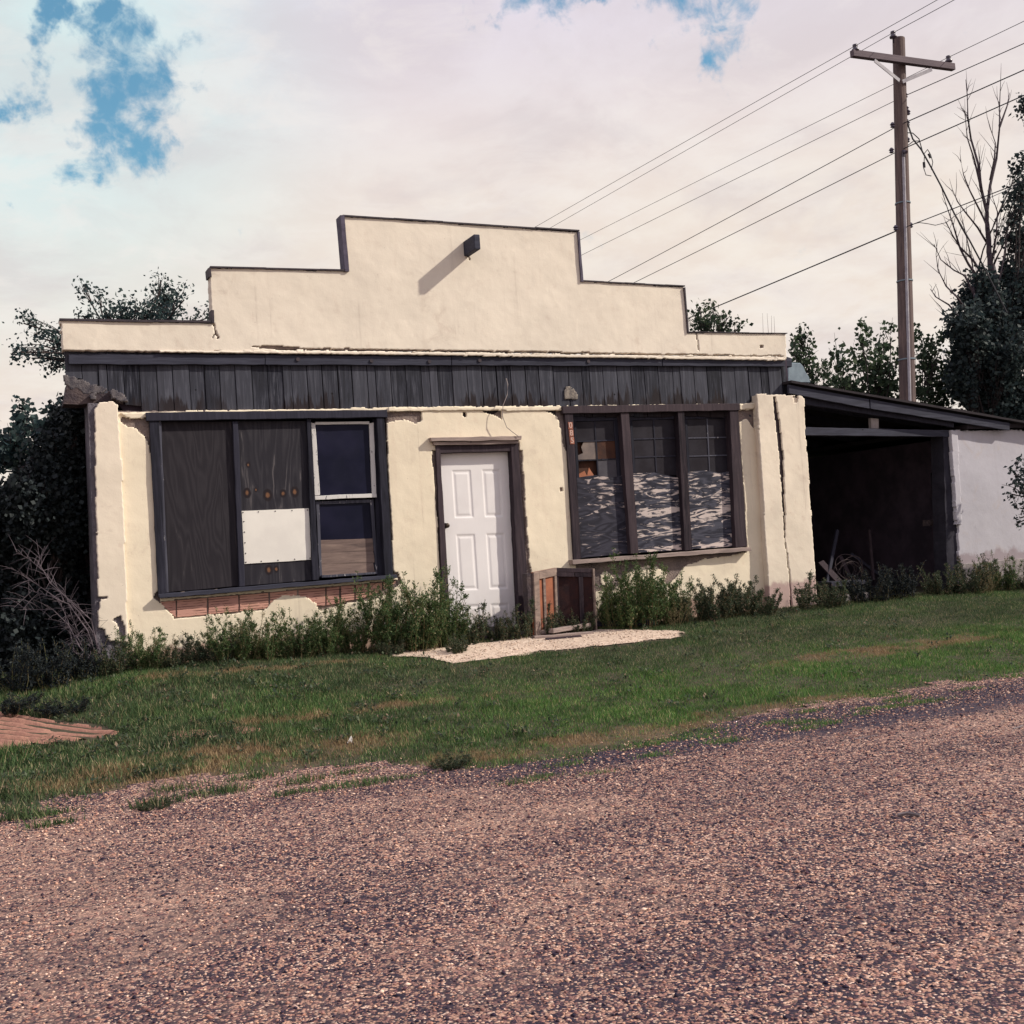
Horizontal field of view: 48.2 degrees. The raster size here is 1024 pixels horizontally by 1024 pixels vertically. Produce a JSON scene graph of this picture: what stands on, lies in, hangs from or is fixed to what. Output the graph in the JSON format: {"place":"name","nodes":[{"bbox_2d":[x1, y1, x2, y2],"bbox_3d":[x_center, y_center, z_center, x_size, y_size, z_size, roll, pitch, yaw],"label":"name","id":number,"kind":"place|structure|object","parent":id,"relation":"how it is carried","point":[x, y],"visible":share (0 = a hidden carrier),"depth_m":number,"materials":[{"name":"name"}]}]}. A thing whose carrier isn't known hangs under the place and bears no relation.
{"place":"outdoors","nodes":[
{"label":"outdoors","id":0,"kind":"place"},
{"bbox_2d":[0,669,1023,1023],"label":"road","id":1,"kind":"structure","parent":0,"point":[992,992],"depth_m":4.87,"materials":[{"name":"gravel"}]},
{"bbox_2d":[134,797,172,810],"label":"weed","id":2,"kind":"object","parent":1,"relation":"on","point":[147,807],"visible":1,"depth_m":7.02,"materials":[{"name":"green plant"}]},
{"bbox_2d":[897,811,919,816],"bbox_3d":[1.975,1.503,5.693,0.108,0.025,0.034,-4,-2,21],"label":"stick","id":3,"kind":"object","parent":1,"relation":"on","point":[908,813],"visible":1,"depth_m":5.69,"materials":[{"name":"grey wood"}]},
{"bbox_2d":[0,586,1023,808],"bbox_3d":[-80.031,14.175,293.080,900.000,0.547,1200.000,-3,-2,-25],"label":"ground","id":4,"kind":"structure","parent":0,"point":[289,764],"depth_m":10.21,"materials":[{"name":"green plant"}]},
{"bbox_2d":[0,638,43,694],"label":"weed","id":5,"kind":"object","parent":4,"relation":"on","point":[25,680],"visible":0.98,"depth_m":10.11,"materials":[{"name":"green plant"}]},
{"bbox_2d":[0,689,44,716],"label":"weed","id":6,"kind":"object","parent":4,"relation":"on","point":[28,701],"visible":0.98,"depth_m":9.45,"materials":[{"name":"green plant"}]},
{"bbox_2d":[0,393,63,474],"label":"leafy shrub","id":7,"kind":"object","parent":4,"relation":"on","point":[15,435],"visible":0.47,"depth_m":13.34,"materials":[{"name":"green plant"}]},
{"bbox_2d":[13,637,77,690],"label":"weed","id":8,"kind":"object","parent":4,"relation":"on","point":[62,672],"visible":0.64,"depth_m":10.29,"materials":[{"name":"green plant"}]},
{"bbox_2d":[0,393,92,672],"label":"overgrown hedge","id":9,"kind":"object","parent":4,"relation":"on","point":[43,501],"visible":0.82,"depth_m":11.78,"materials":[{"name":"green plant"}]},
{"bbox_2d":[2,449,90,608],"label":"creeper wall","id":10,"kind":"structure","parent":4,"relation":"on","point":[87,561],"depth_m":12.39,"materials":[{"name":"green plant"}]},
{"bbox_2d":[2,536,107,668],"bbox_3d":[-4.386,0.868,10.907,0.978,1.356,0.443,-3,-2,-25],"label":"dry bush","id":11,"kind":"object","parent":4,"relation":"on","point":[77,615],"visible":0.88,"depth_m":10.92,"materials":[{"name":"brown plant"}]},
{"bbox_2d":[24,695,92,717],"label":"weed","id":12,"kind":"object","parent":4,"relation":"on","point":[49,709],"visible":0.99,"depth_m":9.46,"materials":[{"name":"green plant"}]},
{"bbox_2d":[0,712,118,749],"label":"dirt patch","id":13,"kind":"object","parent":4,"relation":"on","point":[20,722],"visible":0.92,"depth_m":8.97,"materials":[{"name":"brown soil"}]},
{"bbox_2d":[52,634,111,679],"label":"weed","id":14,"kind":"object","parent":4,"relation":"on","point":[84,668],"visible":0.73,"depth_m":10.72,"materials":[{"name":"green plant"}]},
{"bbox_2d":[1,267,208,378],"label":"locust tree","id":15,"kind":"object","parent":4,"relation":"on","point":[166,301],"visible":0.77,"depth_m":16.05,"materials":[{"name":"green plant"}]},
{"bbox_2d":[92,638,138,677],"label":"weed","id":16,"kind":"object","parent":4,"relation":"on","point":[105,666],"visible":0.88,"depth_m":10.90,"materials":[{"name":"green plant"}]},
{"bbox_2d":[114,619,167,670],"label":"weed","id":17,"kind":"object","parent":4,"relation":"on","point":[144,660],"visible":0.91,"depth_m":11.13,"materials":[{"name":"green plant"}]},
{"bbox_2d":[130,626,177,668],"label":"weed","id":18,"kind":"object","parent":4,"relation":"on","point":[156,644],"visible":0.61,"depth_m":11.20,"materials":[{"name":"green plant"}]},
{"bbox_2d":[149,634,199,669],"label":"weed","id":19,"kind":"object","parent":4,"relation":"on","point":[178,659],"visible":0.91,"depth_m":11.23,"materials":[{"name":"green plant"}]},
{"bbox_2d":[178,631,239,663],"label":"weed","id":20,"kind":"object","parent":4,"relation":"on","point":[203,654],"visible":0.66,"depth_m":11.41,"materials":[{"name":"green plant"}]},
{"bbox_2d":[199,603,258,663],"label":"weed","id":21,"kind":"object","parent":4,"relation":"on","point":[210,642],"visible":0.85,"depth_m":11.42,"materials":[{"name":"green plant"}]},
{"bbox_2d":[229,607,269,660],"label":"weed","id":22,"kind":"object","parent":4,"relation":"on","point":[263,613],"visible":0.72,"depth_m":11.49,"materials":[{"name":"green plant"}]},
{"bbox_2d":[234,609,284,660],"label":"weed","id":23,"kind":"object","parent":4,"relation":"on","point":[267,645],"visible":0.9,"depth_m":11.60,"materials":[{"name":"green plant"}]},
{"bbox_2d":[270,606,329,657],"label":"weed","id":24,"kind":"object","parent":4,"relation":"on","point":[293,646],"visible":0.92,"depth_m":11.76,"materials":[{"name":"green plant"}]},
{"bbox_2d":[299,598,350,655],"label":"weed","id":25,"kind":"object","parent":4,"relation":"on","point":[331,643],"visible":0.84,"depth_m":11.90,"materials":[{"name":"green plant"}]},
{"bbox_2d":[325,588,375,653],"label":"weed","id":26,"kind":"object","parent":4,"relation":"on","point":[357,644],"visible":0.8,"depth_m":12.07,"materials":[{"name":"green plant"}]},
{"bbox_2d":[338,593,393,652],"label":"weed","id":27,"kind":"object","parent":4,"relation":"on","point":[364,648],"visible":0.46,"depth_m":12.15,"materials":[{"name":"green plant"}]},
{"bbox_2d":[352,571,413,652],"bbox_3d":[-1.376,1.071,12.235,0.708,0.932,0.796,-4,-2,14],"label":"weed","id":28,"kind":"object","parent":4,"relation":"on","point":[391,630],"visible":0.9,"depth_m":12.03,"materials":[{"name":"green plant"}]},
{"bbox_2d":[375,637,404,655],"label":"weed","id":29,"kind":"object","parent":4,"relation":"on","point":[387,649],"visible":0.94,"depth_m":11.89,"materials":[{"name":"green plant"}]},
{"bbox_2d":[371,579,451,651],"bbox_3d":[-1.101,1.124,12.293,0.781,0.816,0.807,-3,-2,-32],"label":"weed","id":30,"kind":"object","parent":4,"relation":"on","point":[412,635],"visible":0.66,"depth_m":12.13,"materials":[{"name":"green plant"}]},
{"bbox_2d":[392,591,446,649],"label":"weed","id":31,"kind":"object","parent":4,"relation":"on","point":[408,601],"visible":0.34,"depth_m":12.21,"materials":[{"name":"green plant"}]},
{"bbox_2d":[398,560,468,648],"bbox_3d":[-0.877,1.027,12.448,0.849,0.994,0.756,-3,-2,-34],"label":"weed","id":32,"kind":"object","parent":4,"relation":"on","point":[444,597],"visible":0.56,"depth_m":12.48,"materials":[{"name":"green plant"}]},
{"bbox_2d":[58,215,816,665],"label":"storefront building","id":33,"kind":"structure","parent":4,"relation":"on","point":[300,443],"depth_m":13.02,"materials":[{"name":"beige paint"}]},
{"bbox_2d":[145,410,397,597],"bbox_3d":[-2.529,-0.130,12.262,2.593,1.908,0.175,-3,-2,-25],"label":"window","id":34,"kind":"structure","parent":33,"relation":"in","point":[234,501],"depth_m":12.10,"materials":[{"name":"brown wood"}]},
{"bbox_2d":[428,436,528,634],"bbox_3d":[-0.389,0.429,13.305,1.154,2.594,0.315,-3,-2,-25],"label":"door","id":35,"kind":"structure","parent":33,"relation":"in","point":[481,537],"depth_m":13.33,"materials":[{"name":"white paint"}]},
{"bbox_2d":[560,403,750,564],"bbox_3d":[1.806,-0.386,14.272,2.621,1.915,0.200,-3,-2,-25],"label":"window","id":36,"kind":"structure","parent":33,"relation":"in","point":[734,464],"depth_m":14.34,"materials":[{"name":"brown wood"}]},
{"bbox_2d":[786,357,809,382],"bbox_3d":[3.994,-2.014,16.466,0.648,0.296,1.498,-4,-2,5],"label":"metal hood","id":37,"kind":"object","parent":33,"relation":"attached to","point":[797,372],"visible":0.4,"depth_m":16.57,"materials":[{"name":"silver metal"}]},
{"bbox_2d":[416,592,471,647],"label":"weed","id":38,"kind":"object","parent":4,"relation":"on","point":[444,637],"visible":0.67,"depth_m":12.42,"materials":[{"name":"green plant"}]},
{"bbox_2d":[430,748,472,770],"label":"weed","id":39,"kind":"object","parent":4,"relation":"on","point":[456,762],"visible":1,"depth_m":7.72,"materials":[{"name":"green plant"}]},
{"bbox_2d":[461,600,488,644],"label":"weed","id":40,"kind":"object","parent":4,"relation":"on","point":[479,627],"visible":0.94,"depth_m":12.61,"materials":[{"name":"green plant"}]},
{"bbox_2d":[481,608,517,640],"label":"weed","id":41,"kind":"object","parent":4,"relation":"on","point":[500,632],"visible":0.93,"depth_m":12.78,"materials":[{"name":"green plant"}]},
{"bbox_2d":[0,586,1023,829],"bbox_3d":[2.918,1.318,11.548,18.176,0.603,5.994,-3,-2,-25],"label":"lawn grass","id":42,"kind":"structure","parent":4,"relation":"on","point":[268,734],"depth_m":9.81,"materials":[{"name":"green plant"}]},
{"bbox_2d":[502,596,536,638],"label":"weed","id":43,"kind":"object","parent":4,"relation":"on","point":[527,625],"visible":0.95,"depth_m":12.83,"materials":[{"name":"green plant"}]},
{"bbox_2d":[522,568,596,635],"bbox_3d":[0.498,1.084,13.288,0.938,0.869,0.386,-3,-2,-32],"label":"old cabinet","id":44,"kind":"object","parent":4,"relation":"on","point":[568,590],"visible":0.86,"depth_m":13.33,"materials":[{"name":"brown wood"}]},
{"bbox_2d":[595,573,633,628],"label":"weed","id":45,"kind":"object","parent":4,"relation":"on","point":[605,614],"visible":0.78,"depth_m":13.40,"materials":[{"name":"green plant"}]},
{"bbox_2d":[597,619,654,625],"bbox_3d":[1.321,1.310,13.528,0.719,0.084,0.140,-4,-2,4],"label":"loose board","id":46,"kind":"object","parent":4,"relation":"on","point":[599,622],"visible":0.34,"depth_m":13.46,"materials":[{"name":"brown wood"}]},
{"bbox_2d":[598,567,654,629],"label":"weed","id":47,"kind":"object","parent":4,"relation":"on","point":[631,616],"visible":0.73,"depth_m":13.31,"materials":[{"name":"green plant"}]},
{"bbox_2d":[608,548,671,628],"bbox_3d":[1.519,0.903,13.573,0.769,1.011,0.864,-4,-2,8],"label":"weed","id":48,"kind":"object","parent":4,"relation":"on","point":[652,610],"visible":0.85,"depth_m":13.37,"materials":[{"name":"green plant"}]},
{"bbox_2d":[628,563,693,623],"bbox_3d":[1.806,1.006,13.821,0.723,0.775,0.727,-3,-2,-19],"label":"weed","id":49,"kind":"object","parent":4,"relation":"on","point":[673,589],"visible":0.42,"depth_m":13.63,"materials":[{"name":"green plant"}]},
{"bbox_2d":[661,585,696,626],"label":"weed","id":50,"kind":"object","parent":4,"relation":"on","point":[674,614],"visible":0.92,"depth_m":13.45,"materials":[{"name":"green plant"}]},
{"bbox_2d":[658,578,714,623],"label":"weed","id":51,"kind":"object","parent":4,"relation":"on","point":[689,618],"visible":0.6,"depth_m":13.77,"materials":[{"name":"green plant"}]},
{"bbox_2d":[690,573,742,620],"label":"weed","id":52,"kind":"object","parent":4,"relation":"on","point":[714,614],"visible":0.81,"depth_m":13.84,"materials":[{"name":"green plant"}]},
{"bbox_2d":[687,298,753,331],"bbox_3d":[3.939,-1.329,21.654,1.242,5.679,1.306,-3,-2,-11],"label":"tree","id":53,"kind":"object","parent":4,"relation":"on","point":[707,323],"visible":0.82,"depth_m":21.57,"materials":[{"name":"green plant"}]},
{"bbox_2d":[712,574,764,615],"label":"weed","id":54,"kind":"object","parent":4,"relation":"on","point":[744,599],"visible":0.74,"depth_m":14.06,"materials":[{"name":"green plant"}]},
{"bbox_2d":[744,587,782,615],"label":"weed","id":55,"kind":"object","parent":4,"relation":"on","point":[769,608],"visible":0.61,"depth_m":14.17,"materials":[{"name":"green plant"}]},
{"bbox_2d":[793,569,818,609],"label":"weed","id":56,"kind":"object","parent":4,"relation":"on","point":[804,593],"visible":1,"depth_m":14.49,"materials":[{"name":"green plant"}]},
{"bbox_2d":[788,322,837,387],"bbox_3d":[5.530,-1.087,21.053,0.810,4.956,1.002,-3,-2,-25],"label":"slim tree","id":57,"kind":"object","parent":4,"relation":"on","point":[798,354],"visible":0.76,"depth_m":21.05,"materials":[{"name":"green plant"}]},
{"bbox_2d":[812,577,849,608],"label":"weed","id":58,"kind":"object","parent":4,"relation":"on","point":[831,599],"visible":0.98,"depth_m":14.56,"materials":[{"name":"green plant"}]},
{"bbox_2d":[816,580,865,586],"bbox_3d":[4.666,1.011,16.256,0.621,0.076,0.350,-3,-2,-25],"label":"crate","id":59,"kind":"object","parent":4,"relation":"on","point":[831,583],"visible":0.35,"depth_m":16.07,"materials":[{"name":"brown wood"}]},
{"bbox_2d":[818,560,841,586],"bbox_3d":[4.552,0.878,16.294,0.369,0.393,0.100,-5,-2,44],"label":"scrap board","id":60,"kind":"object","parent":59,"relation":"on","point":[824,566],"visible":0.64,"depth_m":16.30,"materials":[{"name":"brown wood"}]},
{"bbox_2d":[825,529,838,581],"bbox_3d":[4.610,0.635,16.466,0.045,0.767,0.637,-5,-2,35],"label":"scrap board","id":61,"kind":"object","parent":59,"relation":"on","point":[833,551],"visible":0.8,"depth_m":16.48,"materials":[{"name":"grey wood"}]},
{"bbox_2d":[833,554,862,579],"bbox_3d":[4.848,0.823,16.486,0.527,0.438,0.205,-3,-2,-25],"label":"wire coil","id":62,"kind":"object","parent":59,"relation":"on","point":[849,562],"visible":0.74,"depth_m":16.49,"materials":[{"name":"grey metal"}]},
{"bbox_2d":[823,316,898,397],"bbox_3d":[7.035,-1.221,22.131,2.894,5.087,1.432,-2,-2,-50],"label":"broadleaf shrub","id":63,"kind":"object","parent":4,"relation":"on","point":[871,378],"visible":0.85,"depth_m":21.97,"materials":[{"name":"green plant"}]},
{"bbox_2d":[837,566,895,602],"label":"weed","id":64,"kind":"object","parent":4,"relation":"on","point":[858,590],"visible":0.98,"depth_m":15.01,"materials":[{"name":"green plant"}]},
{"bbox_2d":[876,561,924,598],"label":"weed","id":65,"kind":"object","parent":4,"relation":"on","point":[904,587],"visible":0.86,"depth_m":15.20,"materials":[{"name":"green plant"}]},
{"bbox_2d":[850,30,954,401],"bbox_3d":[7.547,-3.688,21.283,2.489,10.510,0.413,-3,-2,-25],"label":"utility pole","id":66,"kind":"object","parent":4,"relation":"on","point":[898,59],"visible":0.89,"depth_m":21.19,"materials":[{"name":"brown wood"}]},
{"bbox_2d":[537,47,852,225],"bbox_3d":[-13.403,-6.374,61.250,0.010,0.490,90.018,-3,-2,-26],"label":"power line","id":67,"kind":"object","parent":66,"relation":"attached to","point":[704,130],"visible":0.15,"depth_m":24.79,"materials":[{"name":"black metal"}]},
{"bbox_2d":[552,34,890,226],"bbox_3d":[-12.567,-6.674,61.663,0.010,0.263,90.018,-3,-2,-26],"label":"power line","id":68,"kind":"object","parent":66,"relation":"attached to","point":[729,125],"visible":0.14,"depth_m":25.54,"materials":[{"name":"black metal"}]},
{"bbox_2d":[582,101,893,254],"bbox_3d":[-12.191,-5.688,62.067,0.011,0.318,90.018,-3,-2,-26],"label":"power line","id":69,"kind":"object","parent":66,"relation":"attached to","point":[750,171],"visible":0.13,"depth_m":25.59,"materials":[{"name":"black metal"}]},
{"bbox_2d":[610,128,893,280],"bbox_3d":[-12.349,-4.373,61.810,0.015,1.057,90.019,-3,-2,-26],"label":"power line","id":70,"kind":"object","parent":66,"relation":"attached to","point":[760,200],"visible":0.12,"depth_m":24.98,"materials":[{"name":"black metal"}]},
{"bbox_2d":[634,153,893,282],"bbox_3d":[-12.368,-4.008,61.781,0.015,0.814,90.019,-3,-2,-26],"label":"power line","id":71,"kind":"object","parent":66,"relation":"attached to","point":[773,213],"visible":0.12,"depth_m":24.33,"materials":[{"name":"black metal"}]},
{"bbox_2d":[602,58,945,228],"bbox_3d":[-11.343,-6.608,62.213,0.010,0.608,90.018,-3,-2,-26],"label":"power line","id":72,"kind":"object","parent":66,"relation":"attached to","point":[769,145],"visible":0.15,"depth_m":26.45,"materials":[{"name":"black metal"}]},
{"bbox_2d":[688,231,895,318],"bbox_3d":[-12.363,-2.481,61.697,0.024,0.906,90.019,-3,-2,-26],"label":"power line","id":73,"kind":"object","parent":66,"relation":"attached to","point":[804,269],"visible":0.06,"depth_m":23.62,"materials":[{"name":"black metal"}]},
{"bbox_2d":[907,132,932,175],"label":"jumper loops","id":74,"kind":"object","parent":66,"relation":"attached to","point":[929,156],"visible":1,"depth_m":21.36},
{"bbox_2d":[907,123,1007,312],"bbox_3d":[8.372,-5.513,21.448,1.814,3.617,0.132,-3,-2,-12],"label":"service cable","id":75,"kind":"object","parent":66,"relation":"attached to","point":[958,220],"visible":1,"depth_m":21.43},
{"bbox_2d":[903,95,1023,148],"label":"power line","id":76,"kind":"object","parent":66,"relation":"attached to","point":[964,121],"visible":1,"depth_m":19.97,"materials":[{"name":"black metal"}]},
{"bbox_2d":[904,70,1023,122],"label":"power line","id":77,"kind":"object","parent":66,"relation":"attached to","point":[965,96],"visible":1,"depth_m":19.97,"materials":[{"name":"black metal"}]},
{"bbox_2d":[910,185,1017,225],"bbox_3d":[8.668,-5.875,21.857,2.865,0.956,0.013,-3,-2,-25],"label":"slack cable","id":78,"kind":"object","parent":66,"relation":"attached to","point":[965,208],"visible":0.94,"depth_m":21.86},
{"bbox_2d":[907,181,1023,226],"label":"power line","id":79,"kind":"object","parent":66,"relation":"attached to","point":[966,203],"visible":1,"depth_m":19.87,"materials":[{"name":"black metal"}]},
{"bbox_2d":[908,43,1023,94],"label":"power line","id":80,"kind":"object","parent":66,"relation":"attached to","point":[967,68],"visible":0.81,"depth_m":20.30,"materials":[{"name":"black metal"}]},
{"bbox_2d":[782,380,1023,589],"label":"carport","id":81,"kind":"object","parent":4,"relation":"on","point":[890,498],"visible":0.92,"depth_m":17.53,"materials":[{"name":"brown wood"}]},
{"bbox_2d":[838,556,855,586],"bbox_3d":[4.899,0.873,16.719,0.073,0.467,0.331,-3,-2,-18],"label":"scrap board","id":82,"kind":"object","parent":81,"relation":"on","point":[841,558],"visible":0.42,"depth_m":16.75,"materials":[{"name":"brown wood"}]},
{"bbox_2d":[850,553,882,576],"bbox_3d":[5.444,0.857,17.367,0.584,0.515,0.045,-4,-2,8],"label":"scrap board","id":83,"kind":"object","parent":81,"relation":"on","point":[865,564],"visible":0.54,"depth_m":17.36,"materials":[{"name":"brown wood"}]},
{"bbox_2d":[868,530,874,580],"bbox_3d":[5.414,0.646,17.233,0.045,0.767,0.435,-4,-2,16],"label":"scrap board","id":84,"kind":"object","parent":81,"relation":"on","point":[871,555],"visible":0.9,"depth_m":17.22,"materials":[{"name":"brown wood"}]},
{"bbox_2d":[806,423,1023,588],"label":"white outbuilding","id":85,"kind":"structure","parent":4,"relation":"on","point":[980,458],"depth_m":16.66,"materials":[{"name":"paint"}]},
{"bbox_2d":[894,322,959,407],"bbox_3d":[8.419,-1.321,22.877,2.187,5.147,1.340,-3,-2,-25],"label":"broadleaf shrub","id":86,"kind":"object","parent":4,"relation":"on","point":[926,393],"visible":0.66,"depth_m":22.83,"materials":[{"name":"green plant"}]},
{"bbox_2d":[916,566,955,595],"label":"weed","id":87,"kind":"object","parent":4,"relation":"on","point":[936,586],"visible":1,"depth_m":15.53,"materials":[{"name":"green plant"}]},
{"bbox_2d":[917,74,1013,315],"bbox_3d":[9.318,-3.945,22.849,3.078,10.454,0.684,-3,-2,-25],"label":"dead tree","id":88,"kind":"object","parent":4,"relation":"on","point":[987,240],"visible":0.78,"depth_m":22.95,"materials":[{"name":"brown plant"}]},
{"bbox_2d":[944,553,999,594],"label":"weed","id":89,"kind":"object","parent":4,"relation":"on","point":[965,583],"visible":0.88,"depth_m":15.65,"materials":[{"name":"green plant"}]},
{"bbox_2d":[934,92,1023,420],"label":"dark elm","id":90,"kind":"object","parent":4,"relation":"on","point":[984,333],"visible":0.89,"depth_m":22.04,"materials":[{"name":"green plant"}]},
{"bbox_2d":[972,555,1008,592],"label":"weed","id":91,"kind":"object","parent":4,"relation":"on","point":[985,582],"visible":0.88,"depth_m":15.51,"materials":[{"name":"green plant"}]},
{"bbox_2d":[971,550,1022,590],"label":"weed","id":92,"kind":"object","parent":4,"relation":"on","point":[1001,584],"visible":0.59,"depth_m":15.91,"materials":[{"name":"green plant"}]},
{"bbox_2d":[1001,453,1023,529],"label":"overhanging spray","id":93,"kind":"object","parent":4,"relation":"on","point":[1019,484],"visible":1,"depth_m":15.97,"materials":[{"name":"green plant"}]},
{"bbox_2d":[1002,562,1023,589],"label":"weed","id":94,"kind":"object","parent":4,"relation":"on","point":[1021,584],"visible":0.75,"depth_m":15.94,"materials":[{"name":"green plant"}]},
{"bbox_2d":[0,0,1023,484],"label":"sky","id":95,"kind":"structure","parent":0,"point":[183,138],"materials":[{"name":"white"}]},
{"bbox_2d":[390,629,683,662],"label":"path","id":96,"kind":"structure","parent":0,"point":[493,653],"depth_m":12.40,"materials":[{"name":"beige stone"}]},
{"bbox_2d":[445,632,468,653],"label":"weed","id":97,"kind":"object","parent":96,"relation":"on","point":[455,647],"visible":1,"depth_m":11.91,"materials":[{"name":"green plant"}]},
{"bbox_2d":[542,603,559,634],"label":"weed","id":98,"kind":"object","parent":96,"relation":"on","point":[550,624],"visible":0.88,"depth_m":13.01,"materials":[{"name":"green plant"}]},
{"bbox_2d":[532,631,593,638],"bbox_3d":[0.579,1.398,12.977,0.722,0.044,0.100,-3,-2,-19],"label":"loose plank","id":99,"kind":"object","parent":96,"relation":"on","point":[561,634],"visible":0.92,"depth_m":12.93,"materials":[{"name":"grey wood"}]},
{"bbox_2d":[548,623,590,632],"bbox_3d":[0.666,1.329,13.112,0.606,0.061,0.085,-2,-2,-41],"label":"loose plank","id":100,"kind":"object","parent":99,"relation":"on","point":[562,629],"visible":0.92,"depth_m":13.02,"materials":[{"name":"grey wood"}]},
{"bbox_2d":[545,635,581,639],"bbox_3d":[0.575,1.409,12.803,0.411,0.031,0.060,-3,-2,-15],"label":"loose plank","id":101,"kind":"object","parent":96,"relation":"on","point":[562,637],"visible":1,"depth_m":12.78,"materials":[{"name":"grey wood"}]},
{"bbox_2d":[556,610,598,633],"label":"weed","id":102,"kind":"object","parent":96,"relation":"on","point":[585,621],"visible":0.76,"depth_m":13.17,"materials":[{"name":"green plant"}]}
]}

